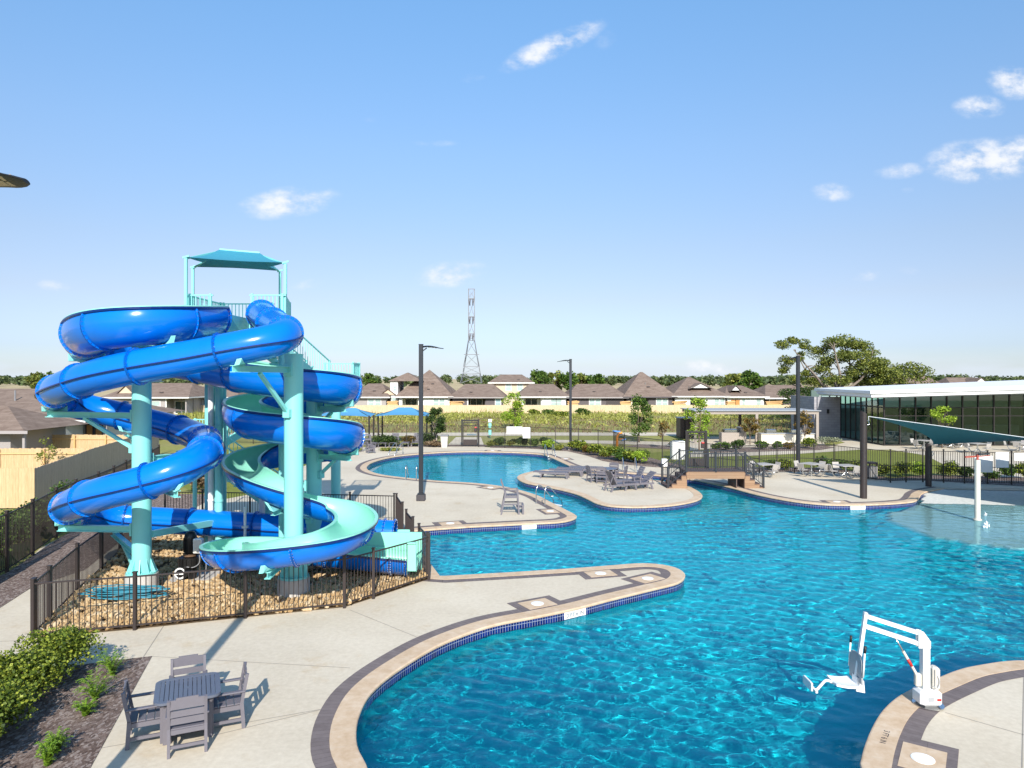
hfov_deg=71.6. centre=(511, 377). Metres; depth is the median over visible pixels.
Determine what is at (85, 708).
fern plant
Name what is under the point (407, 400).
window
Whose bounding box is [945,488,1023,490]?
beach edge
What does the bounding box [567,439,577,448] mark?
shrub
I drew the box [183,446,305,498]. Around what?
lawn
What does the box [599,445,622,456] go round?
shrub
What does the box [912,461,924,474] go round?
shrub
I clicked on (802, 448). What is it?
mulch bed
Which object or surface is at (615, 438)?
perimeter fence
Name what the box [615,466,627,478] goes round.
armchair
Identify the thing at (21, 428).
house
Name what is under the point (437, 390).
house
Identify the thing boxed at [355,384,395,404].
house
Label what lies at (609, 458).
mulch bed
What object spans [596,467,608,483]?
armchair
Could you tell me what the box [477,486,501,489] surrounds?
skimmer lid
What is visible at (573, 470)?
sun lounger
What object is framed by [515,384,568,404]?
house
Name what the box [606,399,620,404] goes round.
door
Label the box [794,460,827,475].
picnic table
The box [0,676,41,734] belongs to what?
hedge shrub
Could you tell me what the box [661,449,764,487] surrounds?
footbridge
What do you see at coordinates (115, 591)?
hose
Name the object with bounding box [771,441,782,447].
shrub
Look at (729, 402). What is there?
lumber stack
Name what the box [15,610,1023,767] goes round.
deck joints
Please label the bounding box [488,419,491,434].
waste station
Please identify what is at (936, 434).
shade sail
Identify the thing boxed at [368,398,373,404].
window
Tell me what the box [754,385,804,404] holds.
house
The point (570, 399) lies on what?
lamp post
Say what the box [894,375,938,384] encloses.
house
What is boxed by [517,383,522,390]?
window
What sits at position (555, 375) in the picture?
leafy tree
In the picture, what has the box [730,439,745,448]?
shrub
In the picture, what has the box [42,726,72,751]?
fern plant
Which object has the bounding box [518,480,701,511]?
pool tile border
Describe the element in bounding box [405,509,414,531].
slide fence
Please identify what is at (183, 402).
window
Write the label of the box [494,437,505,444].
shrub
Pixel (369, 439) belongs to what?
lifeguard chair
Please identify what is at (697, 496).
pool coping
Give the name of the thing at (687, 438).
pedestrian gate
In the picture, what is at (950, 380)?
house
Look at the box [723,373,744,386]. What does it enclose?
leafy tree
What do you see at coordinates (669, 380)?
treeline
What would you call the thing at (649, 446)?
mulch bed
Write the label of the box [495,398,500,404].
window
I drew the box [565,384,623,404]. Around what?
house
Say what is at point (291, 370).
support column
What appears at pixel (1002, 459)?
sign board
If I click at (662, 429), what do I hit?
young tree
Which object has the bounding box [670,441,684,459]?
storage locker
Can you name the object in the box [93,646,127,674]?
fern plant
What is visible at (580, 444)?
shrub
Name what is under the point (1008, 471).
shrub
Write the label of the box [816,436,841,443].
shrub
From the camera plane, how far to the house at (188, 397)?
114.03 m
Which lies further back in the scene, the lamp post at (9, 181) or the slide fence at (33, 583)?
the slide fence at (33, 583)
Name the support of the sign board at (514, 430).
attached to the perimeter fence at (615, 438)
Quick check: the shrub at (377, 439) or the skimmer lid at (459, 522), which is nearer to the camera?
the skimmer lid at (459, 522)
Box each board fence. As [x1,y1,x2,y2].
[0,448,89,467]
[0,468,34,507]
[35,437,158,504]
[52,434,126,448]
[200,405,790,412]
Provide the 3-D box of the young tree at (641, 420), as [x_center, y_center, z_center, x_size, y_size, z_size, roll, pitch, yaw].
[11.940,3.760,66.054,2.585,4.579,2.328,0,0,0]
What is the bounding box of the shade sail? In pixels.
[868,416,1023,443]
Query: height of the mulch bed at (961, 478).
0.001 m
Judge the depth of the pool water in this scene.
16.95 m
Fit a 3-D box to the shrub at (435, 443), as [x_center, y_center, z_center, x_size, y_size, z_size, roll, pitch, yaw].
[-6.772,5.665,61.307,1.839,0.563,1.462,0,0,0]
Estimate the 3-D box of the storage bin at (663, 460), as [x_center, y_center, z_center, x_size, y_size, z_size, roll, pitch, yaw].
[10.144,5.705,47.272,0.400,0.590,0.360,0,0,0]
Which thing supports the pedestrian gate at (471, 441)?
on the mulch bed at (431, 445)
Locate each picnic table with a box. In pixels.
[746,461,780,476]
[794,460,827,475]
[827,462,859,477]
[910,438,937,449]
[942,443,962,447]
[963,442,991,452]
[1003,440,1023,451]
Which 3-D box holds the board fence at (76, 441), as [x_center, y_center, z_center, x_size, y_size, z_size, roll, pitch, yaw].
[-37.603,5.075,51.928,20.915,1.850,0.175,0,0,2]
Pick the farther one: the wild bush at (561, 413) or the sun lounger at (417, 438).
the wild bush at (561, 413)
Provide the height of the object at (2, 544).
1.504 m
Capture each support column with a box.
[41,335,185,588]
[227,399,358,568]
[230,354,309,601]
[331,412,340,498]
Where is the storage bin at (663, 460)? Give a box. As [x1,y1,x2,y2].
[661,458,667,466]
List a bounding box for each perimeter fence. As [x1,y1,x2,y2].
[0,444,159,572]
[229,424,455,445]
[478,425,686,467]
[704,417,791,435]
[705,442,1023,484]
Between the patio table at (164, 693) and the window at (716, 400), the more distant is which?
the window at (716, 400)
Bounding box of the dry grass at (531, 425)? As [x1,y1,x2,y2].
[189,415,844,432]
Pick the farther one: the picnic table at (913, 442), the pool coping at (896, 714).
the picnic table at (913, 442)
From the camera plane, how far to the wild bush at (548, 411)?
111.13 m
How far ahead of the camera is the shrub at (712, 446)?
59.04 m
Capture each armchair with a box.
[121,679,162,750]
[165,694,208,758]
[169,654,207,699]
[212,662,248,733]
[365,441,374,453]
[585,465,598,482]
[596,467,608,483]
[609,462,618,477]
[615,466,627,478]
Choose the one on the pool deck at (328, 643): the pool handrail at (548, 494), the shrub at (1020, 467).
the pool handrail at (548, 494)
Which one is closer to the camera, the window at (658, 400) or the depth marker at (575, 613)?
the depth marker at (575, 613)
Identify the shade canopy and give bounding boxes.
[322,408,378,442]
[373,407,432,444]
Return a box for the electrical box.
[193,537,203,578]
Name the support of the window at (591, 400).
in the house at (595, 394)
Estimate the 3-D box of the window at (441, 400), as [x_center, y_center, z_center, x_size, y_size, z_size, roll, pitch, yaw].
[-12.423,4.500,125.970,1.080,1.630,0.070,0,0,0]
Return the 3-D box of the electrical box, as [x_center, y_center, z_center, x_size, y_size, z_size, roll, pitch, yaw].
[-9.096,5.325,20.617,0.260,1.350,0.216,0,0,0]
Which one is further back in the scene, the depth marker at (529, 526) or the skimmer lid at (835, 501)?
the skimmer lid at (835, 501)
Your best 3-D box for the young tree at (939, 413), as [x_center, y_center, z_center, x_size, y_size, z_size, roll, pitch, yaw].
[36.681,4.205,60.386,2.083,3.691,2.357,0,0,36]
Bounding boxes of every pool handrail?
[405,465,418,479]
[535,485,562,506]
[544,444,555,456]
[622,457,637,475]
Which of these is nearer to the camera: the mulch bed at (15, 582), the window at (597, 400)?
the mulch bed at (15, 582)
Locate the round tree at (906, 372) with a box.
[861,361,937,385]
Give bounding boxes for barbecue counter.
[719,427,745,443]
[758,429,814,443]
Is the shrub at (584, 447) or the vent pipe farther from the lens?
the shrub at (584, 447)
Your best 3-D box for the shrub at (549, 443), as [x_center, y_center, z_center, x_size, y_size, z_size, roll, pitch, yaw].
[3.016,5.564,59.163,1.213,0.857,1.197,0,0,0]
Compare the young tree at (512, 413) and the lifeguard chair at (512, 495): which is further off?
the young tree at (512, 413)
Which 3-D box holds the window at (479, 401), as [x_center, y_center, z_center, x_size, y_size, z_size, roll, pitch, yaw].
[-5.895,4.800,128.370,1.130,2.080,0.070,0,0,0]
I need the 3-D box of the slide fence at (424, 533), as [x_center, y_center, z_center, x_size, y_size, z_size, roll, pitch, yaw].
[-2.730,5.305,21.853,0.121,1.390,1.446,0,0,-19]
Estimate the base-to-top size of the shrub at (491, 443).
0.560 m
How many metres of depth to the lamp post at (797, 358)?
46.46 m
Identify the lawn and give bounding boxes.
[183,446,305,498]
[650,449,941,476]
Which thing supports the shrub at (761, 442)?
on the mulch bed at (802, 448)
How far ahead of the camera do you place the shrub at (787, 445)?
59.43 m
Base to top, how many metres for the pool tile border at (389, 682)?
0.260 m
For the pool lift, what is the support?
on the pool coping at (896, 714)
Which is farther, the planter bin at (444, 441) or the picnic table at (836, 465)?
the planter bin at (444, 441)
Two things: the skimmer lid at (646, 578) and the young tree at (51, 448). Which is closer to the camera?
the skimmer lid at (646, 578)
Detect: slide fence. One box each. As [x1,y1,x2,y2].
[30,533,430,638]
[32,504,131,629]
[164,489,394,519]
[395,493,403,528]
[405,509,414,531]
[417,523,429,577]
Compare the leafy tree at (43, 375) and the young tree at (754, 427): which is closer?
the young tree at (754, 427)
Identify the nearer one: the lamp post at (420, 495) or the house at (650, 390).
the lamp post at (420, 495)
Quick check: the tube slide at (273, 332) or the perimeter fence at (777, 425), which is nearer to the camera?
the tube slide at (273, 332)
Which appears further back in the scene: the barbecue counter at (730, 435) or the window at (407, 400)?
the window at (407, 400)
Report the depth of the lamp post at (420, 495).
34.53 m
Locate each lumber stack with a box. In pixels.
[387,401,398,404]
[449,401,463,404]
[619,401,631,404]
[672,401,686,404]
[725,401,734,404]
[764,401,782,404]
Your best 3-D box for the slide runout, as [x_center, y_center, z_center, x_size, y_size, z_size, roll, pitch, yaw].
[-3.301,5.298,21.954,2.758,1.155,2.512,0,0,33]
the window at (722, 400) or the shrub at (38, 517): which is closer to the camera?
the shrub at (38, 517)
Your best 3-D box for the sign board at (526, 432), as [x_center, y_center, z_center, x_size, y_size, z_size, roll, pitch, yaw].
[1.223,4.661,59.860,0.620,0.900,0.060,0,0,0]
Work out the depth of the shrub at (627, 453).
50.00 m
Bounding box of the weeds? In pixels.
[175,407,790,431]
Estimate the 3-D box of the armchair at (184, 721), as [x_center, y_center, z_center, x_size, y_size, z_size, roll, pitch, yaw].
[-5.257,5.526,11.503,0.635,0.952,0.637,0,0,-24]
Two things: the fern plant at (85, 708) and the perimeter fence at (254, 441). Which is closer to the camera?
the fern plant at (85, 708)
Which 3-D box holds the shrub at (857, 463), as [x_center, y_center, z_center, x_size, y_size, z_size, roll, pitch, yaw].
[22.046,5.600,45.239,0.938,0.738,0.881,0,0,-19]
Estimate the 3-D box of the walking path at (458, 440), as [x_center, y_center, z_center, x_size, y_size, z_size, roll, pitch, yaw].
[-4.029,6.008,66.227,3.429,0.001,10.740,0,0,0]
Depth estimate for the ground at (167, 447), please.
73.82 m
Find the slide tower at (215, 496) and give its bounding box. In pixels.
[152,249,359,562]
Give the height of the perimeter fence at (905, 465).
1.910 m
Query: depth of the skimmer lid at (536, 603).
18.81 m
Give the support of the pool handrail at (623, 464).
on the pool deck at (328, 643)
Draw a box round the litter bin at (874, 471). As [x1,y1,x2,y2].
[867,461,876,478]
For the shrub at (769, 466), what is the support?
on the mulch bed at (961, 478)
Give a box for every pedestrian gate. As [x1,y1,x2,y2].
[461,419,478,445]
[685,430,706,465]
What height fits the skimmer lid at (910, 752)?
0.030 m
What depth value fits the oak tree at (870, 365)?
91.22 m
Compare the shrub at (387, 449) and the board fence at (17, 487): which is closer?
the board fence at (17, 487)
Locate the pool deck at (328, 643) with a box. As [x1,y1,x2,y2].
[0,447,1023,767]
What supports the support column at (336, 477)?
on the pool deck at (328, 643)
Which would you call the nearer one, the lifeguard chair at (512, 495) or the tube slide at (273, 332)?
the tube slide at (273, 332)
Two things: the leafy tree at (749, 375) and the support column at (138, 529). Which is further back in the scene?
the leafy tree at (749, 375)
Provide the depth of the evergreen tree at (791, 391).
83.85 m
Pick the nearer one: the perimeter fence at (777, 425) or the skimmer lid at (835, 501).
the skimmer lid at (835, 501)
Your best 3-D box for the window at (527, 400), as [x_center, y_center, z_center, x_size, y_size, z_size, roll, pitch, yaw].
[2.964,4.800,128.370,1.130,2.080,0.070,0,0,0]
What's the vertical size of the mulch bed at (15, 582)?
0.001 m
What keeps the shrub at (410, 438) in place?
on the mulch bed at (431, 445)
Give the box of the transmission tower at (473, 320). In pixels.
[460,288,481,382]
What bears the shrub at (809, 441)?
on the mulch bed at (802, 448)
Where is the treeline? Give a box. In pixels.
[0,374,1023,386]
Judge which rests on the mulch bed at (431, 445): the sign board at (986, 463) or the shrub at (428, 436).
the shrub at (428, 436)
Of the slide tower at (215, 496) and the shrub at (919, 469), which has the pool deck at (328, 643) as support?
the slide tower at (215, 496)
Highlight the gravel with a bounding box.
[37,534,427,635]
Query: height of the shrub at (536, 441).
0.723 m
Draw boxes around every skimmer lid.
[432,520,467,525]
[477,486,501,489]
[507,595,565,611]
[536,508,563,514]
[576,569,625,579]
[622,572,667,584]
[820,500,852,502]
[892,735,958,767]
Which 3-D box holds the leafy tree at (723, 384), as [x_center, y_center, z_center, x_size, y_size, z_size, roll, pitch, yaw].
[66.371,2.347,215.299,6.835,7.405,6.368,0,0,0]
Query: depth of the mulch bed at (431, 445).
62.59 m
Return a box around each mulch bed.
[0,494,204,606]
[0,656,151,767]
[376,445,486,445]
[490,445,684,467]
[625,444,669,448]
[710,445,832,452]
[728,467,1023,485]
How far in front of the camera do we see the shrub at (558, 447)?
58.20 m
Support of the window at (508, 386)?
in the house at (506, 384)
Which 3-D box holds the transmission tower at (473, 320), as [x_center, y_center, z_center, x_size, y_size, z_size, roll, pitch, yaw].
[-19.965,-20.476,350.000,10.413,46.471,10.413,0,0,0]
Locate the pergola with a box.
[680,408,820,442]
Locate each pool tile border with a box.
[356,452,927,731]
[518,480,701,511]
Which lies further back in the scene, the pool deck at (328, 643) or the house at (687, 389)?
the house at (687, 389)
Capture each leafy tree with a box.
[24,371,41,388]
[36,371,53,382]
[362,373,378,386]
[530,369,551,383]
[546,370,562,389]
[558,371,578,389]
[574,372,587,384]
[585,373,604,383]
[719,373,733,386]
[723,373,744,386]
[735,369,764,389]
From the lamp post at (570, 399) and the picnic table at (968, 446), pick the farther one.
the lamp post at (570, 399)
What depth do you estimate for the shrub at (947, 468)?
42.86 m
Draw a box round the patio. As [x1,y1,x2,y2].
[690,437,824,449]
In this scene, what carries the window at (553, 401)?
in the house at (541, 394)
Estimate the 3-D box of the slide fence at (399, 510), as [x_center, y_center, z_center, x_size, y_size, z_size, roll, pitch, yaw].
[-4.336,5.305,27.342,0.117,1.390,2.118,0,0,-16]
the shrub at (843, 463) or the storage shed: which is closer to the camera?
the shrub at (843, 463)
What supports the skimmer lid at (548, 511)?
on the pool deck at (328, 643)
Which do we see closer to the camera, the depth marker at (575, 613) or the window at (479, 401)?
the depth marker at (575, 613)
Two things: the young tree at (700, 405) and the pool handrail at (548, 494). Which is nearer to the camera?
the pool handrail at (548, 494)
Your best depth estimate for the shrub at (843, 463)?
45.61 m
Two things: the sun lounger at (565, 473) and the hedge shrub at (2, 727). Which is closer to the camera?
the hedge shrub at (2, 727)
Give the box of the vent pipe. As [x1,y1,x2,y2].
[242,507,247,536]
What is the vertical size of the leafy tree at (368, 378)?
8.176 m
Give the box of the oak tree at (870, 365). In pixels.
[773,333,901,393]
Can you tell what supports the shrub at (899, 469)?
on the ground at (167, 447)
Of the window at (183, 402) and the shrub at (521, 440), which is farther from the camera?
the window at (183, 402)
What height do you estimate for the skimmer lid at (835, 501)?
0.030 m
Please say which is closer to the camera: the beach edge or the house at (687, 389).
the beach edge
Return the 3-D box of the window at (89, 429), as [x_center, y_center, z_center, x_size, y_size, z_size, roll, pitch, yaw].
[-34.785,4.750,58.470,0.680,1.880,0.070,0,0,0]
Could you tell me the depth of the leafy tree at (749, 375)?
180.74 m
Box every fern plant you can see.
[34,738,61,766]
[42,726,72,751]
[71,697,98,716]
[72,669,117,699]
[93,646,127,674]
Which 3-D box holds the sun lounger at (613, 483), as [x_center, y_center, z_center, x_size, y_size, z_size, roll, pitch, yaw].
[5.770,5.457,37.746,1.800,1.118,0.780,0,0,-28]
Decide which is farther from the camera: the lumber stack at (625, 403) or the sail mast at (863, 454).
the lumber stack at (625, 403)
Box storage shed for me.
[675,417,693,437]
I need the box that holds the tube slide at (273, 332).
[34,299,397,537]
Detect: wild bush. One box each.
[527,409,540,414]
[541,409,554,414]
[549,411,568,415]
[575,408,592,414]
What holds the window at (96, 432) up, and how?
in the house at (25, 399)
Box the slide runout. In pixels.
[365,529,421,571]
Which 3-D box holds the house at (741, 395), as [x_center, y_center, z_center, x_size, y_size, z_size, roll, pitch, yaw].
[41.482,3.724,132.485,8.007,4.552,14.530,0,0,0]
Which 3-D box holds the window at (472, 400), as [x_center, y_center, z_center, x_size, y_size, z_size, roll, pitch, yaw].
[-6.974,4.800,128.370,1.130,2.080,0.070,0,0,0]
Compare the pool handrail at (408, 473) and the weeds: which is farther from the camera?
the weeds
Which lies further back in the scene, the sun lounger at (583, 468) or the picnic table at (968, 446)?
the picnic table at (968, 446)
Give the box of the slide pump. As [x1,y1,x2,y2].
[169,531,219,584]
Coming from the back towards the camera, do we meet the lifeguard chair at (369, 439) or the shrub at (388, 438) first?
the shrub at (388, 438)
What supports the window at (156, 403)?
in the house at (188, 397)
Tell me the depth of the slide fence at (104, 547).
19.43 m
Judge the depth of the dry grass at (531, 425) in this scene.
87.69 m
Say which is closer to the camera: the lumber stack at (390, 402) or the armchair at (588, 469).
the armchair at (588, 469)
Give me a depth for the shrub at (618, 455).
50.72 m
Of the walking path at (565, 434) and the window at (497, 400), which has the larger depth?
the window at (497, 400)
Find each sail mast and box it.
[860,411,868,498]
[925,443,933,486]
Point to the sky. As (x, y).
(687, 188)
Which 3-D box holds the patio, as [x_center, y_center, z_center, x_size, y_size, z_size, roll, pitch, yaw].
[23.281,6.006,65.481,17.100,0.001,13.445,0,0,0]
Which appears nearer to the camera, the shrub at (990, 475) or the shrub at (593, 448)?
the shrub at (990, 475)
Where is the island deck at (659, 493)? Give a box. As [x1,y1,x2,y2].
[524,470,693,504]
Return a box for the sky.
[0,0,1023,378]
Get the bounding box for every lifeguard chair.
[361,434,373,451]
[500,479,523,514]
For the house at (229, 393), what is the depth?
118.45 m
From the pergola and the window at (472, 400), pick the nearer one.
the pergola
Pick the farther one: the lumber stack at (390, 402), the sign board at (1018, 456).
the lumber stack at (390, 402)
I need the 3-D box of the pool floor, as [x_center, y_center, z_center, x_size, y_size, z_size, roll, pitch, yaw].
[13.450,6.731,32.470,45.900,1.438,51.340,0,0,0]
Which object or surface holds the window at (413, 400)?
in the house at (437, 390)
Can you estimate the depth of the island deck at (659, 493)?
37.70 m
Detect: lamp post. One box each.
[0,173,29,187]
[416,344,443,500]
[557,359,572,449]
[789,356,799,468]
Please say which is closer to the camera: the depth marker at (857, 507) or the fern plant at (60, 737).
the fern plant at (60, 737)
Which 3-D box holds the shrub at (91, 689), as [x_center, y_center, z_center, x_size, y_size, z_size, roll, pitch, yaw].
[-7.745,5.729,13.209,0.759,0.497,0.754,0,0,0]
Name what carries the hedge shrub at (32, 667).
on the mulch bed at (90, 732)
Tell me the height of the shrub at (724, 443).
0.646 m
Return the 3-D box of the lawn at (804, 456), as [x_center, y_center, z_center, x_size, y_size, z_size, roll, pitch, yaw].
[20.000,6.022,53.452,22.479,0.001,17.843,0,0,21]
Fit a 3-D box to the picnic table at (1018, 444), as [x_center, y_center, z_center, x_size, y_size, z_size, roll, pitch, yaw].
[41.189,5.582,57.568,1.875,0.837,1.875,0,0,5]
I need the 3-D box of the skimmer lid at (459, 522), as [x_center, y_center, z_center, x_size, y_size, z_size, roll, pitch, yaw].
[-2.544,5.985,29.181,1.340,0.030,0.860,0,0,-19]
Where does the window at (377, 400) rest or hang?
in the house at (376, 394)
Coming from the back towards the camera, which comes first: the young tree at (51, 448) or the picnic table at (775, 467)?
the picnic table at (775, 467)
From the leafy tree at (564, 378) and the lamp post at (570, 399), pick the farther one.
the leafy tree at (564, 378)
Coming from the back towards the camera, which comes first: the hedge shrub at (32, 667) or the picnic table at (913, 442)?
the picnic table at (913, 442)
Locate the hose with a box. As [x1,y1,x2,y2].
[77,584,170,599]
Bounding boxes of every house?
[0,389,185,434]
[0,406,88,448]
[101,383,204,414]
[202,386,247,404]
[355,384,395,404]
[389,373,418,404]
[394,370,455,404]
[452,384,506,404]
[488,375,534,405]
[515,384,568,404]
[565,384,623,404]
[617,372,677,404]
[666,377,730,404]
[716,385,769,404]
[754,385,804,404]
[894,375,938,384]
[938,378,985,382]
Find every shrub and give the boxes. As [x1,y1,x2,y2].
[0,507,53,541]
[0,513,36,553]
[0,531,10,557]
[0,646,73,700]
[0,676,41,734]
[0,697,10,736]
[12,623,107,675]
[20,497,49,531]
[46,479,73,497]
[189,475,204,491]
[373,434,398,444]
[373,435,383,443]
[379,447,401,450]
[402,435,415,442]
[417,431,437,441]
[423,440,440,446]
[486,440,497,445]
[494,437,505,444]
[506,438,517,445]
[515,437,528,445]
[531,438,539,445]
[541,439,554,448]
[553,444,563,449]
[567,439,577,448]
[573,440,587,449]
[582,444,590,452]
[586,443,603,452]
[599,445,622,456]
[611,448,630,459]
[622,450,639,461]
[630,449,650,461]
[710,442,719,448]
[720,441,730,449]
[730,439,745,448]
[754,441,768,448]
[763,459,775,468]
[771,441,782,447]
[778,458,791,469]
[783,442,793,448]
[800,437,816,446]
[815,455,832,465]
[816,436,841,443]
[836,459,850,468]
[849,459,859,468]
[875,463,893,473]
[892,461,912,475]
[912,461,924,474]
[935,460,960,474]
[956,467,972,476]
[981,470,1000,478]
[997,463,1017,475]
[1014,462,1022,475]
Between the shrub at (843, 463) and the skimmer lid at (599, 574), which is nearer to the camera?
the skimmer lid at (599, 574)
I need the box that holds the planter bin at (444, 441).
[440,435,448,447]
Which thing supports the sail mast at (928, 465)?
on the pool deck at (328, 643)
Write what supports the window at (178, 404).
in the house at (188, 397)
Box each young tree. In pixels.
[35,436,56,464]
[425,407,446,446]
[500,392,524,426]
[628,393,652,441]
[657,420,669,437]
[683,395,711,449]
[740,417,761,444]
[793,410,813,436]
[929,405,956,447]
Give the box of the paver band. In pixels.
[310,451,1023,767]
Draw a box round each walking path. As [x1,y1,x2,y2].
[231,432,675,435]
[448,437,484,446]
[552,440,669,445]
[691,437,1023,476]
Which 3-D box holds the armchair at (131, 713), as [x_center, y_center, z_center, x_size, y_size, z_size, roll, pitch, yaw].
[-6.102,5.526,11.782,0.637,0.952,0.635,0,0,-24]
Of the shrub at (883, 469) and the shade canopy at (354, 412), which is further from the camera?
the shade canopy at (354, 412)
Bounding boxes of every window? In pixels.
[85,424,93,434]
[94,424,102,434]
[152,401,160,406]
[175,401,181,413]
[182,401,184,412]
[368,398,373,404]
[375,398,380,404]
[405,398,410,404]
[411,398,416,404]
[433,398,438,404]
[439,398,444,404]
[470,398,475,404]
[476,398,482,404]
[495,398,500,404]
[505,383,511,390]
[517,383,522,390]
[525,398,531,404]
[531,398,536,404]
[550,398,556,404]
[556,398,561,404]
[589,398,594,404]
[595,398,600,404]
[656,398,661,404]
[662,398,667,404]
[714,398,719,404]
[719,398,724,404]
[756,398,760,404]
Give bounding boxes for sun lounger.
[389,433,399,446]
[411,433,418,446]
[533,470,569,478]
[548,468,583,476]
[556,467,591,473]
[569,465,602,472]
[603,470,636,491]
[617,465,645,487]
[619,471,656,490]
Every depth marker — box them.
[522,525,536,528]
[564,608,585,619]
[850,506,864,509]
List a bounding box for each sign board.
[507,427,521,433]
[523,427,529,437]
[975,456,992,471]
[996,452,1008,467]
[1014,453,1023,460]
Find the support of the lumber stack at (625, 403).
on the ground at (167, 447)
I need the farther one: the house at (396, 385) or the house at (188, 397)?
the house at (396, 385)
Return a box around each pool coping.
[329,451,1023,767]
[517,469,701,507]
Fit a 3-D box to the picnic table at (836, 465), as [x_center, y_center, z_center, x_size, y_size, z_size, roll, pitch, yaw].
[19.940,5.582,42.388,1.875,0.837,1.875,0,0,37]
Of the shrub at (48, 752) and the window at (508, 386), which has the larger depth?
the window at (508, 386)
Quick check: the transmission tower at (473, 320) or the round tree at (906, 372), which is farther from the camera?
the transmission tower at (473, 320)
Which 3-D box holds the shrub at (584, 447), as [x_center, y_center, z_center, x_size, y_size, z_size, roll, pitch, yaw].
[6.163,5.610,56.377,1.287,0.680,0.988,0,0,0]
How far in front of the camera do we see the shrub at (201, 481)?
36.82 m
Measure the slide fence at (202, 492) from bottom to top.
1.390 m
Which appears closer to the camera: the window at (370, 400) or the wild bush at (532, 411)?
the wild bush at (532, 411)
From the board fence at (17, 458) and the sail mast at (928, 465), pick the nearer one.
the sail mast at (928, 465)
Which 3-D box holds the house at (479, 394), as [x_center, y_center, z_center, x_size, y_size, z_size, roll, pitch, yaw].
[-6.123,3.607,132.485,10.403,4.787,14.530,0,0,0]
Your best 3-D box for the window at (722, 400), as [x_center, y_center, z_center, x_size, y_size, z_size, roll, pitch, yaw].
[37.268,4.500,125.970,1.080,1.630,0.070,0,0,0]
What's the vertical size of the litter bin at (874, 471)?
0.980 m
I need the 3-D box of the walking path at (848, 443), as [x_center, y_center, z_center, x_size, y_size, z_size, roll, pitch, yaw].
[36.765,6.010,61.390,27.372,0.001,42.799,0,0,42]
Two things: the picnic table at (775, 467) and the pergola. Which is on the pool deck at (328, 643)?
the picnic table at (775, 467)
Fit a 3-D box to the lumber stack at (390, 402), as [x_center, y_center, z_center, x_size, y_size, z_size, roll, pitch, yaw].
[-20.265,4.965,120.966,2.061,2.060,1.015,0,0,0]
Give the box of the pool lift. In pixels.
[803,612,944,710]
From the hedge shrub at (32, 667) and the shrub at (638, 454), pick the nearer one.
the hedge shrub at (32, 667)
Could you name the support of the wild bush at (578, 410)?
on the weeds
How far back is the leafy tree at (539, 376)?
229.10 m
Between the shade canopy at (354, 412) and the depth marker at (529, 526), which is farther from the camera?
the shade canopy at (354, 412)
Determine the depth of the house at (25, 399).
60.28 m
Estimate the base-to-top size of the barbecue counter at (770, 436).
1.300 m
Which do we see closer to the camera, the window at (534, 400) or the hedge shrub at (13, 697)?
the hedge shrub at (13, 697)
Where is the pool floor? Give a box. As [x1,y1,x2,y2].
[921,488,1023,505]
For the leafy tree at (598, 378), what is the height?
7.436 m
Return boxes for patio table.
[153,672,220,745]
[601,467,616,481]
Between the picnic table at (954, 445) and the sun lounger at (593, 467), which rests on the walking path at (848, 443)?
the picnic table at (954, 445)
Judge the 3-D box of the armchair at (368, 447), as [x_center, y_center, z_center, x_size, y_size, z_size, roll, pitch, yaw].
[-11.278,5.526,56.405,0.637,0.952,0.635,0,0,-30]
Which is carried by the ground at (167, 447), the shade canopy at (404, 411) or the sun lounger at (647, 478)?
the shade canopy at (404, 411)
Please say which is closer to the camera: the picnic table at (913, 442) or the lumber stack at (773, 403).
the picnic table at (913, 442)
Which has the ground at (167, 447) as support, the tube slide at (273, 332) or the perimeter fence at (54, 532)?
the perimeter fence at (54, 532)
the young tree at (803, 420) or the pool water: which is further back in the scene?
the young tree at (803, 420)
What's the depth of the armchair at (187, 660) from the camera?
12.88 m
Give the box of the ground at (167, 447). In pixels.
[0,379,958,575]
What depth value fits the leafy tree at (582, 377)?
239.26 m
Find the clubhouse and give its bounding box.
[791,380,1023,445]
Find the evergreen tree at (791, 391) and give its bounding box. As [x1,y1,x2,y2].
[777,386,817,419]
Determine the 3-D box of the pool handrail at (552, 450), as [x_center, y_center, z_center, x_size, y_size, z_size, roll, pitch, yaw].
[2.915,5.786,54.224,0.710,1.330,1.205,0,0,-10]
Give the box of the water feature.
[964,453,989,520]
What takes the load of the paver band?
on the pool deck at (328, 643)
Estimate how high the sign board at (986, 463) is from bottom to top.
0.920 m
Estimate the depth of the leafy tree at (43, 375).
288.19 m
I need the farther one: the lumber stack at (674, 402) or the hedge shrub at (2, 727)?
the lumber stack at (674, 402)
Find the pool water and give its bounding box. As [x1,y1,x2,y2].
[356,454,1023,767]
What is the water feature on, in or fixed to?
on the pool floor
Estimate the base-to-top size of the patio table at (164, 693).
0.745 m
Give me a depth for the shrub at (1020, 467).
42.01 m
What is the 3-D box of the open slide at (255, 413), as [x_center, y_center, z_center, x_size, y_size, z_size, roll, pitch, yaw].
[-8.036,1.912,20.809,10.060,7.953,8.459,0,0,0]
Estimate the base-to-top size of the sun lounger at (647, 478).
0.943 m
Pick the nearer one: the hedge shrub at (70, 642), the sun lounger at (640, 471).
the hedge shrub at (70, 642)
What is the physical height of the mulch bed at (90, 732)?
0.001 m
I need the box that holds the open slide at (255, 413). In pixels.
[58,305,408,576]

